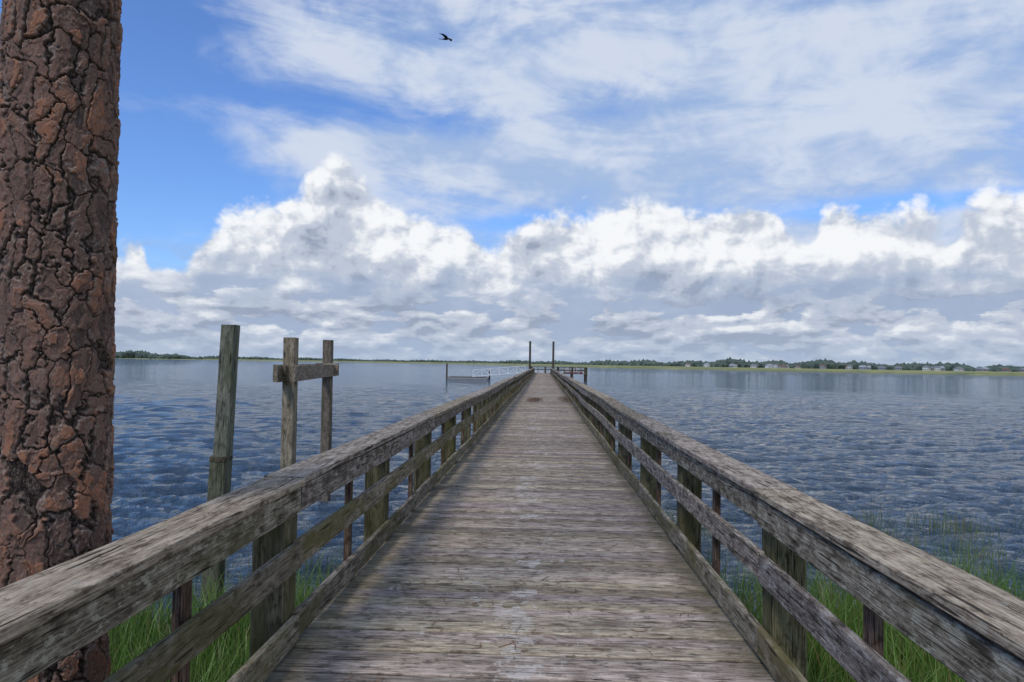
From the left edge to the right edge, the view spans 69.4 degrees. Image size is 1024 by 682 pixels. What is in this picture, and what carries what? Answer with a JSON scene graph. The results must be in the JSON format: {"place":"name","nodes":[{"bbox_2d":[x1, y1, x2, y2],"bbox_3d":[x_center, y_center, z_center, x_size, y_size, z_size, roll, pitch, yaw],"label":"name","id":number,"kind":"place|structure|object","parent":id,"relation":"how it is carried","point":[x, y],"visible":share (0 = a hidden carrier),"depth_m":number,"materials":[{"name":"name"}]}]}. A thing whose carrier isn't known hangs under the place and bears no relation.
{"place":"outdoors","nodes":[
{"label":"outdoors","id":0,"kind":"place"},
{"bbox_2d":[438,33,451,40],"bbox_3d":[-2.572,-11.656,28.518,0.646,0.140,0.552,2,-2,-21],"label":"flying bird","id":1,"kind":"object","parent":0,"point":[445,37],"visible":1,"depth_m":28.44},
{"bbox_2d":[0,0,1023,367],"label":"sky","id":2,"kind":"structure","parent":0,"point":[790,181],"materials":[{"name":"blue"}]},
{"bbox_2d":[110,359,1023,678],"bbox_3d":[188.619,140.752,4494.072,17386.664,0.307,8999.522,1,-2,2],"label":"water","id":3,"kind":"structure","parent":0,"point":[896,443],"depth_m":29.98,"materials":[{"name":"blue liquid"}]},
{"bbox_2d":[446,363,489,379],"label":"floating dock","id":4,"kind":"object","parent":3,"relation":"on","point":[464,377],"visible":0.85,"depth_m":123.49,"materials":[{"name":"grey wood"}]},
{"bbox_2d":[472,366,525,376],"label":"aluminium gangway","id":5,"kind":"object","parent":4,"relation":"on","point":[497,369],"visible":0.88,"depth_m":124.03,"materials":[{"name":"silver metal"}]},
{"bbox_2d":[529,341,530,368],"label":"guide piling","id":6,"kind":"object","parent":3,"relation":"in","point":[529,354],"visible":0.63,"depth_m":120.81,"materials":[{"name":"brown wood"}]},
{"bbox_2d":[552,342,553,368],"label":"guide piling","id":7,"kind":"object","parent":3,"relation":"in","point":[552,355],"visible":0.62,"depth_m":120.66,"materials":[{"name":"brown wood"}]},
{"bbox_2d":[115,358,1023,375],"bbox_3d":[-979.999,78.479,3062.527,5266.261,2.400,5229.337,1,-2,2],"label":"marsh shore","id":8,"kind":"structure","parent":0,"point":[842,370],"depth_m":671.35,"materials":[{"name":"green plant"}]},
{"bbox_3d":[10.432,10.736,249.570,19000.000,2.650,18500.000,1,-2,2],"label":"ground","id":9,"kind":"structure","parent":0,"visible":0},
{"bbox_2d":[0,0,122,681],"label":"pine tree","id":10,"kind":"object","parent":9,"relation":"on","point":[60,122],"visible":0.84,"depth_m":2.84,"materials":[{"name":"brown plant"}]},
{"bbox_2d":[201,324,239,600],"bbox_3d":[-3.461,2.008,8.700,0.363,4.405,0.213,1,-2,2],"label":"leaning piling","id":11,"kind":"object","parent":9,"relation":"on","point":[220,470],"visible":0.64,"depth_m":8.66,"materials":[{"name":"grey wood"}]},
{"bbox_2d":[108,549,352,681],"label":"marsh grass","id":12,"kind":"structure","parent":9,"relation":"on","point":[126,648],"depth_m":6.33,"materials":[{"name":"green plant"}]},
{"bbox_2d":[153,539,360,615],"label":"reeds","id":13,"kind":"object","parent":9,"relation":"on","point":[249,572],"visible":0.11,"depth_m":9.63,"materials":[{"name":"green plant"}]},
{"bbox_2d":[273,337,338,500],"bbox_3d":[-3.539,2.130,12.976,0.462,4.416,4.906,1,-2,-6],"label":"timber mooring frame","id":14,"kind":"object","parent":9,"relation":"on","point":[290,373],"visible":0.62,"depth_m":10.99,"materials":[{"name":"grey wood"}]},
{"bbox_2d":[0,368,1023,681],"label":"wooden pier","id":15,"kind":"structure","parent":9,"relation":"on","point":[372,606],"depth_m":4.17,"materials":[{"name":"grey wood"}]},
{"bbox_2d":[320,455,685,681],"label":"fallen pine needles","id":16,"kind":"object","parent":15,"relation":"on","point":[523,583],"visible":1,"depth_m":5.24,"materials":[{"name":"brown plant"}]},
{"bbox_2d":[518,396,544,401],"bbox_3d":[0.875,2.403,30.375,1.339,0.142,3.236,1,-2,2],"label":"seaweed debris","id":17,"kind":"object","parent":15,"relation":"on","point":[535,399],"visible":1,"depth_m":30.27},
{"bbox_2d":[557,396,569,402],"bbox_3d":[2.209,2.454,31.385,0.804,0.141,7.670,1,-2,2],"label":"seaweed debris","id":18,"kind":"object","parent":15,"relation":"on","point":[566,399],"visible":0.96,"depth_m":31.11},
{"bbox_2d":[531,366,586,381],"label":"pier head platform","id":19,"kind":"structure","parent":9,"relation":"on","point":[570,370],"depth_m":120.78,"materials":[{"name":"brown wood"}]},
{"bbox_2d":[115,350,1023,371],"bbox_3d":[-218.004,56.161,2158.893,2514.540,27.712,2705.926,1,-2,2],"label":"distant treeline","id":20,"kind":"object","parent":9,"relation":"on","point":[829,364],"visible":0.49,"depth_m":1251.40,"materials":[{"name":"green plant"}]},
{"bbox_2d":[661,499,1023,602],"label":"reeds","id":21,"kind":"object","parent":9,"relation":"on","point":[956,530],"visible":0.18,"depth_m":12.25,"materials":[{"name":"green plant"}]},
{"bbox_2d":[701,521,1023,681],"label":"marsh grass","id":22,"kind":"structure","parent":9,"relation":"on","point":[905,656],"depth_m":6.39,"materials":[{"name":"green plant"}]}
]}

